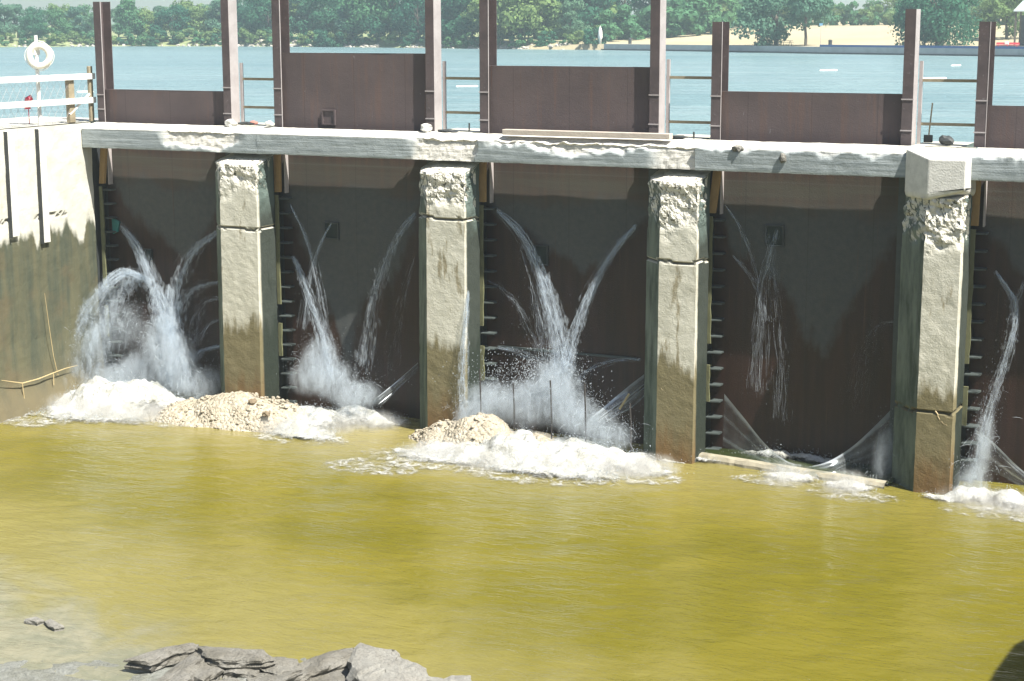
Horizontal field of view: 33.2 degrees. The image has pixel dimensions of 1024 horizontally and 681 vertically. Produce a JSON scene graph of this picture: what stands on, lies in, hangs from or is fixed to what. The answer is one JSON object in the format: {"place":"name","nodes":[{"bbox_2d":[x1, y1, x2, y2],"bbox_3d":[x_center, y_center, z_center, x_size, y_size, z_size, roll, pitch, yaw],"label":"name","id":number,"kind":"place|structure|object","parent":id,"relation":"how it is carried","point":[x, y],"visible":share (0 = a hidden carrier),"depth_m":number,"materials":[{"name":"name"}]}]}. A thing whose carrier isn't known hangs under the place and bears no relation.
{"place":"outdoors","nodes":[
{"label":"outdoors","id":0,"kind":"place"},
{"bbox_2d":[0,658,305,680],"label":"rock shelf","id":1,"kind":"object","parent":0,"point":[12,671],"visible":0.13,"depth_m":29.11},
{"bbox_2d":[123,643,198,671],"bbox_3d":[-5.967,5.417,29.466,0.523,0.228,1.344,10,14,42],"label":"rock slab","id":2,"kind":"object","parent":1,"relation":"on","point":[154,660],"visible":0.97,"depth_m":29.29,"materials":[{"name":"grey stone"}]},
{"bbox_2d":[157,652,205,680],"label":"rock slab","id":3,"kind":"object","parent":1,"relation":"on","point":[185,669],"visible":0.89,"depth_m":28.81,"materials":[{"name":"grey stone"}]},
{"bbox_2d":[193,661,224,680],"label":"rock slab","id":4,"kind":"object","parent":1,"relation":"on","point":[205,671],"visible":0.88,"depth_m":28.79,"materials":[{"name":"grey stone"}]},
{"bbox_2d":[197,646,275,668],"bbox_3d":[-4.756,5.405,29.262,1.535,0.213,0.648,1,11,8],"label":"rock slab","id":5,"kind":"object","parent":4,"relation":"on","point":[229,658],"visible":1,"depth_m":29.09,"materials":[{"name":"grey stone"}]},
{"bbox_2d":[222,669,260,678],"bbox_3d":[-4.576,5.634,29.145,0.663,0.240,0.642,0,11,2],"label":"rock slab","id":6,"kind":"object","parent":1,"relation":"on","point":[238,673],"visible":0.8,"depth_m":28.89,"materials":[{"name":"grey stone"}]},
{"bbox_2d":[246,671,280,680],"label":"rock slab","id":7,"kind":"object","parent":1,"relation":"on","point":[263,676],"visible":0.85,"depth_m":28.76,"materials":[{"name":"grey stone"}]},
{"bbox_2d":[257,657,298,674],"bbox_3d":[-4.071,5.581,29.300,0.846,0.264,0.741,5,12,26],"label":"rock slab","id":8,"kind":"object","parent":1,"relation":"on","point":[281,665],"visible":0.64,"depth_m":29.15,"materials":[{"name":"grey stone"}]},
{"bbox_2d":[275,647,353,680],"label":"rock slab","id":9,"kind":"object","parent":1,"relation":"on","point":[313,668],"visible":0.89,"depth_m":28.71,"materials":[{"name":"grey stone"}]},
{"bbox_2d":[314,668,348,680],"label":"rock slab","id":10,"kind":"object","parent":1,"relation":"on","point":[339,675],"visible":0.69,"depth_m":28.52,"materials":[{"name":"grey stone"}]},
{"bbox_2d":[346,643,444,680],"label":"boulder","id":11,"kind":"object","parent":1,"relation":"on","point":[365,662],"visible":1,"depth_m":28.18,"materials":[{"name":"stone"}]},
{"bbox_2d":[0,0,937,14],"label":"sky","id":12,"kind":"structure","parent":0,"point":[25,4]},
{"bbox_2d":[0,390,1023,680],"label":"pool water","id":13,"kind":"structure","parent":0,"point":[120,540],"depth_m":35.06,"materials":[{"name":"liquid"}]},
{"bbox_2d":[0,116,104,422],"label":"abutment wall","id":14,"kind":"structure","parent":13,"relation":"in","point":[47,234],"depth_m":49.28,"materials":[{"name":"concrete"}]},
{"bbox_2d":[32,35,41,124],"bbox_3d":[-13.559,-7.436,49.050,0.110,2.539,0.220,5,12,26],"label":"lifebuoy pole","id":15,"kind":"object","parent":14,"relation":"on","point":[36,53],"visible":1,"depth_m":49.04,"materials":[{"name":"metal"}]},
{"bbox_2d":[24,41,53,70],"bbox_3d":[-13.458,-8.102,48.864,0.861,0.860,0.150,0,11,0],"label":"lifebuoy","id":16,"kind":"object","parent":15,"relation":"hanging from","point":[46,63],"visible":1,"depth_m":48.81,"materials":[{"name":"white paint"}]},
{"bbox_2d":[0,66,95,126],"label":"white railing","id":17,"kind":"object","parent":14,"relation":"on","point":[70,101],"visible":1,"depth_m":49.82,"materials":[{"name":"metal"}]},
{"bbox_2d":[92,2,123,381],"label":"gate column","id":18,"kind":"structure","parent":14,"relation":"attached to","point":[101,159],"depth_m":51.24,"materials":[{"name":"metal"}]},
{"bbox_2d":[9,410,168,425],"bbox_3d":[-11.443,2.173,47.836,8.030,0.078,4.455,5,12,26],"label":"foam","id":19,"kind":"object","parent":13,"relation":"on","point":[24,423],"visible":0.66,"depth_m":47.73,"materials":[{"name":"liquid"}]},
{"bbox_2d":[39,376,185,421],"bbox_3d":[-11.555,1.331,49.257,6.710,1.274,5.005,5,12,26],"label":"foam","id":20,"kind":"object","parent":13,"relation":"on","point":[102,398],"visible":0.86,"depth_m":48.75,"materials":[{"name":"liquid"}]},
{"bbox_2d":[139,391,319,432],"bbox_3d":[-7.856,1.834,47.926,6.545,0.899,3.795,5,12,26],"label":"gravel heap","id":21,"kind":"object","parent":13,"relation":"in","point":[233,411],"visible":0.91,"depth_m":47.13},
{"bbox_2d":[215,123,278,398],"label":"concrete pier","id":22,"kind":"structure","parent":13,"relation":"in","point":[247,284],"depth_m":48.16,"materials":[{"name":"concrete"}]},
{"bbox_2d":[104,89,224,394],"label":"sluice gate","id":23,"kind":"structure","parent":22,"relation":"attached to","point":[163,224],"depth_m":50.78,"materials":[{"name":"metal"}]},
{"bbox_2d":[82,122,268,153],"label":"deck beam","id":24,"kind":"structure","parent":22,"relation":"on","point":[185,137],"depth_m":48.96,"materials":[{"name":"concrete"}]},
{"bbox_2d":[220,0,239,155],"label":"gate column","id":25,"kind":"structure","parent":22,"relation":"attached to","point":[230,67],"depth_m":48.62,"materials":[{"name":"metal"}]},
{"bbox_2d":[239,63,273,121],"bbox_3d":[-7.103,-6.993,48.763,1.460,1.761,0.070,5,12,26],"label":"handrail","id":26,"kind":"object","parent":22,"relation":"on","point":[242,78],"visible":0.95,"depth_m":48.95,"materials":[{"name":"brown metal"}]},
{"bbox_2d":[271,0,296,402],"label":"gate column","id":27,"kind":"structure","parent":22,"relation":"attached to","point":[280,28],"depth_m":48.46,"materials":[{"name":"metal"}]},
{"bbox_2d":[270,404,406,439],"bbox_3d":[-4.933,1.946,46.763,4.620,0.946,3.850,5,12,26],"label":"foam","id":28,"kind":"object","parent":13,"relation":"on","point":[312,416],"visible":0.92,"depth_m":46.84,"materials":[{"name":"liquid"}]},
{"bbox_2d":[419,128,479,428],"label":"concrete pier","id":29,"kind":"structure","parent":13,"relation":"in","point":[449,293],"depth_m":45.38,"materials":[{"name":"concrete"}]},
{"bbox_2d":[256,127,471,160],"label":"deck beam","id":30,"kind":"structure","parent":29,"relation":"on","point":[420,145],"depth_m":46.16,"materials":[{"name":"concrete"}]},
{"bbox_2d":[425,0,441,163],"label":"gate column","id":31,"kind":"structure","parent":29,"relation":"attached to","point":[433,91],"depth_m":45.78,"materials":[{"name":"metal"}]},
{"bbox_2d":[281,53,426,418],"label":"sluice gate","id":32,"kind":"structure","parent":31,"relation":"attached to","point":[352,235],"depth_m":47.86,"materials":[{"name":"metal"}]},
{"bbox_2d":[442,61,479,128],"bbox_3d":[-1.244,-6.532,45.939,1.368,1.858,0.070,5,12,26],"label":"handrail","id":33,"kind":"object","parent":29,"relation":"on","point":[445,111],"visible":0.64,"depth_m":46.09,"materials":[{"name":"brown metal"}]},
{"bbox_2d":[477,0,497,413],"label":"gate column","id":34,"kind":"structure","parent":29,"relation":"attached to","point":[487,33],"depth_m":45.51,"materials":[{"name":"metal"}]},
{"bbox_2d":[486,65,649,443],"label":"sluice gate","id":35,"kind":"structure","parent":34,"relation":"attached to","point":[568,247],"depth_m":45.07,"materials":[{"name":"metal"}]},
{"bbox_2d":[408,412,554,459],"bbox_3d":[-0.563,2.399,44.597,5.775,0.958,3.410,5,12,26],"label":"gravel heap","id":36,"kind":"object","parent":13,"relation":"in","point":[478,428],"visible":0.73,"depth_m":44.32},
{"bbox_2d":[327,448,679,485],"bbox_3d":[-0.373,3.203,42.134,10.450,0.087,4.180,5,12,26],"label":"foam","id":37,"kind":"object","parent":13,"relation":"on","point":[393,462],"visible":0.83,"depth_m":42.42,"materials":[{"name":"liquid"}]},
{"bbox_2d":[397,429,673,480],"bbox_3d":[0.441,2.493,43.437,8.657,1.030,4.290,5,12,26],"label":"foam","id":38,"kind":"object","parent":13,"relation":"on","point":[559,456],"visible":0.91,"depth_m":42.78,"materials":[{"name":"liquid"}]},
{"bbox_2d":[255,431,1023,521],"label":"foam","id":39,"kind":"object","parent":13,"relation":"on","point":[267,436],"visible":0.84,"depth_m":40.37,"materials":[{"name":"liquid"}]},
{"bbox_2d":[643,134,710,463],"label":"concrete pier","id":40,"kind":"structure","parent":13,"relation":"in","point":[677,274],"depth_m":42.62,"materials":[{"name":"concrete"}]},
{"bbox_2d":[462,133,703,169],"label":"deck beam","id":41,"kind":"structure","parent":40,"relation":"on","point":[607,152],"depth_m":43.43,"materials":[{"name":"concrete"}]},
{"bbox_2d":[502,129,672,139],"bbox_3d":[1.867,-5.230,43.475,4.614,0.138,0.240,5,12,26],"label":"timber plank","id":42,"kind":"object","parent":41,"relation":"on","point":[633,135],"visible":1,"depth_m":43.35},
{"bbox_2d":[648,0,665,258],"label":"gate column","id":43,"kind":"structure","parent":40,"relation":"attached to","point":[656,124],"depth_m":43.02,"materials":[{"name":"metal"}]},
{"bbox_2d":[666,59,710,132],"bbox_3d":[4.525,-6.078,43.157,1.379,1.954,0.070,5,12,26],"label":"handrail","id":44,"kind":"object","parent":40,"relation":"on","point":[668,78],"visible":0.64,"depth_m":43.30,"materials":[{"name":"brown metal"}]},
{"bbox_2d":[705,22,729,449],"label":"gate column","id":45,"kind":"structure","parent":40,"relation":"attached to","point":[720,59],"depth_m":42.72,"materials":[{"name":"metal"}]},
{"bbox_2d":[662,457,872,490],"bbox_3d":[6.228,2.975,42.014,6.380,0.573,1.824,5,12,26],"label":"foam","id":46,"kind":"object","parent":13,"relation":"on","point":[794,476],"visible":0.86,"depth_m":41.27,"materials":[{"name":"liquid"}]},
{"bbox_2d":[698,452,887,488],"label":"apron sill","id":47,"kind":"structure","parent":13,"relation":"in","point":[773,467],"depth_m":42.04,"materials":[{"name":"concrete"}]},
{"bbox_2d":[741,449,844,464],"bbox_3d":[7.230,2.743,42.749,4.850,0.716,0.501,5,12,26],"label":"foam","id":48,"kind":"object","parent":13,"relation":"on","point":[768,452],"visible":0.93,"depth_m":42.80,"materials":[{"name":"liquid"}]},
{"bbox_2d":[892,141,976,494],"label":"concrete pier","id":49,"kind":"structure","parent":13,"relation":"in","point":[940,187],"depth_m":39.69,"materials":[{"name":"concrete"}]},
{"bbox_2d":[695,140,923,177],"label":"deck beam","id":50,"kind":"structure","parent":49,"relation":"on","point":[870,160],"depth_m":40.88,"materials":[{"name":"concrete"}]},
{"bbox_2d":[710,91,909,465],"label":"sluice gate","id":51,"kind":"structure","parent":49,"relation":"attached to","point":[806,293],"depth_m":42.33,"materials":[{"name":"metal"}]},
{"bbox_2d":[888,9,920,467],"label":"gate column","id":52,"kind":"structure","parent":49,"relation":"attached to","point":[910,76],"depth_m":40.48,"materials":[{"name":"metal"}]},
{"bbox_2d":[916,61,976,143],"bbox_3d":[10.284,-5.581,40.388,1.457,1.959,0.070,5,12,26],"label":"handrail","id":53,"kind":"object","parent":49,"relation":"on","point":[920,93],"visible":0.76,"depth_m":40.54,"materials":[{"name":"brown metal"}]},
{"bbox_2d":[959,22,995,478],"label":"gate column","id":54,"kind":"structure","parent":49,"relation":"attached to","point":[985,66],"depth_m":39.93,"materials":[{"name":"metal"}]},
{"bbox_2d":[971,148,1023,181],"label":"deck beam","id":55,"kind":"structure","parent":49,"relation":"on","point":[999,164],"depth_m":38.92,"materials":[{"name":"concrete"}]},
{"bbox_2d":[924,485,1023,506],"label":"foam","id":56,"kind":"object","parent":13,"relation":"on","point":[984,494],"visible":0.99,"depth_m":39.33,"materials":[{"name":"liquid"}]},
{"bbox_2d":[964,105,1023,484],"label":"sluice gate","id":57,"kind":"structure","parent":13,"relation":"in","point":[998,400],"depth_m":40.43,"materials":[{"name":"metal"}]},
{"bbox_2d":[0,46,1023,147],"bbox_3d":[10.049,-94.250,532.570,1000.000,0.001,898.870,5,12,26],"label":"lake water","id":58,"kind":"structure","parent":0,"point":[193,68],"depth_m":152.16,"materials":[{"name":"liquid"}]},
{"bbox_2d":[0,19,1023,49],"bbox_3d":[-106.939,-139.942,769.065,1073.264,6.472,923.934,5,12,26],"label":"bank ground","id":59,"kind":"structure","parent":0,"point":[859,34],"depth_m":287.84,"materials":[{"name":"sand"}]},
{"bbox_2d":[0,4,20,39],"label":"broadleaf tree","id":60,"kind":"object","parent":59,"relation":"on","point":[6,10],"visible":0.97,"depth_m":344.04,"materials":[{"name":"green plant"}]},
{"bbox_2d":[2,4,32,37],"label":"broadleaf tree","id":61,"kind":"object","parent":59,"relation":"on","point":[18,9],"visible":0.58,"depth_m":356.73,"materials":[{"name":"green plant"}]},
{"bbox_2d":[17,14,46,39],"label":"broadleaf tree","id":62,"kind":"object","parent":59,"relation":"on","point":[38,28],"visible":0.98,"depth_m":339.50,"materials":[{"name":"green plant"}]},
{"bbox_2d":[24,6,49,36],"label":"broadleaf tree","id":63,"kind":"object","parent":59,"relation":"on","point":[38,13],"visible":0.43,"depth_m":358.98,"materials":[{"name":"green plant"}]},
{"bbox_2d":[42,8,73,36],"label":"broadleaf tree","id":64,"kind":"object","parent":59,"relation":"on","point":[53,17],"visible":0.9,"depth_m":344.07,"materials":[{"name":"green plant"}]},
{"bbox_2d":[61,6,90,37],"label":"broadleaf tree","id":65,"kind":"object","parent":59,"relation":"on","point":[72,11],"visible":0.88,"depth_m":348.21,"materials":[{"name":"green plant"}]},
{"bbox_2d":[113,0,149,36],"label":"broadleaf tree","id":66,"kind":"object","parent":59,"relation":"on","point":[133,27],"visible":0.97,"depth_m":343.43,"materials":[{"name":"green plant"}]},
{"bbox_2d":[136,11,168,38],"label":"broadleaf tree","id":67,"kind":"object","parent":59,"relation":"on","point":[149,17],"visible":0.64,"depth_m":343.69,"materials":[{"name":"green plant"}]},
{"bbox_2d":[148,3,194,39],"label":"broadleaf tree","id":68,"kind":"object","parent":59,"relation":"on","point":[165,15],"visible":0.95,"depth_m":341.35,"materials":[{"name":"green plant"}]},
{"bbox_2d":[170,27,205,40],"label":"shore bush","id":69,"kind":"object","parent":59,"relation":"on","point":[180,35],"visible":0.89,"depth_m":340.51,"materials":[{"name":"green plant"}]},
{"bbox_2d":[175,5,218,31],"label":"broadleaf tree","id":70,"kind":"object","parent":59,"relation":"on","point":[200,20],"visible":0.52,"depth_m":345.69,"materials":[{"name":"green plant"}]},
{"bbox_2d":[204,0,220,34],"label":"broadleaf tree","id":71,"kind":"object","parent":59,"relation":"on","point":[211,23],"visible":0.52,"depth_m":341.69,"materials":[{"name":"green plant"}]},
{"bbox_2d":[237,1,267,38],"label":"broadleaf tree","id":72,"kind":"object","parent":59,"relation":"on","point":[241,10],"visible":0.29,"depth_m":342.64,"materials":[{"name":"green plant"}]},
{"bbox_2d":[245,30,271,43],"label":"shore bush","id":73,"kind":"object","parent":59,"relation":"on","point":[253,38],"visible":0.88,"depth_m":333.48,"materials":[{"name":"green plant"}]},
{"bbox_2d":[242,0,295,38],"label":"broadleaf tree","id":74,"kind":"object","parent":59,"relation":"on","point":[254,17],"visible":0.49,"depth_m":335.83,"materials":[{"name":"green plant"}]},
{"bbox_2d":[6,39,570,49],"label":"shore rubble","id":75,"kind":"object","parent":59,"relation":"on","point":[363,45],"visible":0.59,"depth_m":320.86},
{"bbox_2d":[289,0,320,34],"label":"broadleaf tree","id":76,"kind":"object","parent":59,"relation":"on","point":[297,13],"visible":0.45,"depth_m":336.84,"materials":[{"name":"green plant"}]},
{"bbox_2d":[296,0,350,37],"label":"broadleaf tree","id":77,"kind":"object","parent":59,"relation":"on","point":[328,16],"visible":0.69,"depth_m":330.87,"materials":[{"name":"green plant"}]},
{"bbox_2d":[334,0,363,37],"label":"broadleaf tree","id":78,"kind":"object","parent":59,"relation":"on","point":[343,16],"visible":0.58,"depth_m":323.69,"materials":[{"name":"green plant"}]},
{"bbox_2d":[339,0,399,34],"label":"broadleaf tree","id":79,"kind":"object","parent":59,"relation":"on","point":[382,15],"visible":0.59,"depth_m":319.12,"materials":[{"name":"green plant"}]},
{"bbox_2d":[359,0,422,39],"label":"broadleaf tree","id":80,"kind":"object","parent":59,"relation":"on","point":[378,27],"visible":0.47,"depth_m":318.17,"materials":[{"name":"green plant"}]},
{"bbox_2d":[388,0,424,38],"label":"broadleaf tree","id":81,"kind":"object","parent":59,"relation":"on","point":[400,15],"visible":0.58,"depth_m":313.14,"materials":[{"name":"green plant"}]},
{"bbox_2d":[441,0,464,39],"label":"broadleaf tree","id":82,"kind":"object","parent":59,"relation":"on","point":[444,19],"visible":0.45,"depth_m":306.09,"materials":[{"name":"green plant"}]},
{"bbox_2d":[441,0,497,38],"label":"broadleaf tree","id":83,"kind":"object","parent":59,"relation":"on","point":[459,26],"visible":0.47,"depth_m":303.87,"materials":[{"name":"green plant"}]},
{"bbox_2d":[460,0,512,38],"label":"broadleaf tree","id":84,"kind":"object","parent":59,"relation":"on","point":[473,6],"visible":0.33,"depth_m":300.81,"materials":[{"name":"green plant"}]},
{"bbox_2d":[497,0,557,39],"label":"broadleaf tree","id":85,"kind":"object","parent":59,"relation":"on","point":[523,11],"visible":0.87,"depth_m":291.47,"materials":[{"name":"green plant"}]},
{"bbox_2d":[521,1,567,39],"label":"broadleaf tree","id":86,"kind":"object","parent":59,"relation":"on","point":[550,20],"visible":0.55,"depth_m":294.62,"materials":[{"name":"green plant"}]},
{"bbox_2d":[554,0,590,36],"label":"broadleaf tree","id":87,"kind":"object","parent":59,"relation":"on","point":[568,7],"visible":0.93,"depth_m":292.40,"materials":[{"name":"green plant"}]},
{"bbox_2d":[553,0,617,37],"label":"broadleaf tree","id":88,"kind":"object","parent":59,"relation":"on","point":[583,17],"visible":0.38,"depth_m":305.01,"materials":[{"name":"green plant"}]},
{"bbox_2d":[582,27,609,43],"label":"shore bush","id":89,"kind":"object","parent":59,"relation":"on","point":[589,37],"visible":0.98,"depth_m":283.24,"materials":[{"name":"green plant"}]},
{"bbox_2d":[584,8,649,40],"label":"shore bush","id":90,"kind":"object","parent":59,"relation":"on","point":[611,30],"visible":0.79,"depth_m":296.78,"materials":[{"name":"green plant"}]},
{"bbox_2d":[615,0,650,16],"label":"broadleaf tree","id":91,"kind":"object","parent":59,"relation":"on","point":[634,4],"visible":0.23,"depth_m":322.36,"materials":[{"name":"green plant"}]},
{"bbox_2d":[599,3,670,38],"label":"shore bush","id":92,"kind":"object","parent":59,"relation":"on","point":[625,10],"visible":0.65,"depth_m":297.39,"materials":[{"name":"green plant"}]},
{"bbox_2d":[634,0,711,36],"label":"shore bush","id":93,"kind":"object","parent":59,"relation":"on","point":[679,16],"visible":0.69,"depth_m":298.63,"materials":[{"name":"green plant"}]},
{"bbox_2d":[643,0,730,35],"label":"shore bush","id":94,"kind":"object","parent":59,"relation":"on","point":[701,6],"visible":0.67,"depth_m":300.30,"materials":[{"name":"green plant"}]},
{"bbox_2d":[666,0,742,30],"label":"shore bush","id":95,"kind":"object","parent":59,"relation":"on","point":[729,16],"visible":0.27,"depth_m":307.66,"materials":[{"name":"green plant"}]},
{"bbox_2d":[693,0,746,27],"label":"shore bush","id":96,"kind":"object","parent":59,"relation":"on","point":[734,6],"visible":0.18,"depth_m":315.60,"materials":[{"name":"green plant"}]},
{"bbox_2d":[730,0,820,45],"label":"park tree","id":97,"kind":"object","parent":59,"relation":"on","point":[760,13],"visible":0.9,"depth_m":254.55,"materials":[{"name":"green plant"}]},
{"bbox_2d":[784,0,835,45],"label":"park tree","id":98,"kind":"object","parent":59,"relation":"on","point":[811,7],"visible":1,"depth_m":249.81,"materials":[{"name":"green plant"}]},
{"bbox_2d":[601,44,1023,56],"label":"seawall","id":99,"kind":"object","parent":59,"relation":"on","point":[1009,51],"visible":0.52,"depth_m":240.63,"materials":[{"name":"concrete"}]},
{"bbox_2d":[831,0,880,25],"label":"shore bush","id":100,"kind":"object","parent":59,"relation":"on","point":[852,15],"visible":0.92,"depth_m":321.53,"materials":[{"name":"green plant"}]},
{"bbox_2d":[857,4,896,24],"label":"shore bush","id":101,"kind":"object","parent":59,"relation":"on","point":[870,11],"visible":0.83,"depth_m":320.48,"materials":[{"name":"green plant"}]},
{"bbox_2d":[889,0,982,45],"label":"willow tree","id":102,"kind":"object","parent":59,"relation":"on","point":[934,26],"visible":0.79,"depth_m":234.23,"materials":[{"name":"green plant"}]},
{"bbox_2d":[972,0,1023,38],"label":"broadleaf tree","id":103,"kind":"object","parent":59,"relation":"on","point":[1000,9],"visible":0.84,"depth_m":249.22,"materials":[{"name":"green plant"}]},
{"bbox_2d":[1013,0,1023,45],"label":"park pavilion","id":104,"kind":"structure","parent":59,"relation":"on","point":[1019,8],"depth_m":234.53,"materials":[{"name":"metal"}]},
{"bbox_2d":[592,375,643,417],"bbox_3d":[2.729,1.553,44.370,1.557,1.246,0.290,-5,11,-23],"label":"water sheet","id":105,"kind":"object","parent":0,"point":[622,393],"visible":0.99,"depth_m":44.46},
{"bbox_2d":[705,447,894,482],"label":"pool water behind sill","id":106,"kind":"structure","parent":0,"point":[879,472],"depth_m":42.27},
{"bbox_2d":[723,394,796,467],"bbox_3d":[6.153,2.316,42.610,0.236,1.503,2.896,-7,13,-34],"label":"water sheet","id":107,"kind":"object","parent":106,"relation":"on","point":[737,412],"visible":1,"depth_m":43.19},
{"bbox_2d":[814,411,889,465],"bbox_3d":[8.284,2.537,41.553,2.326,1.824,0.324,-2,11,-12],"label":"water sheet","id":108,"kind":"object","parent":106,"relation":"on","point":[880,423],"visible":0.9,"depth_m":41.73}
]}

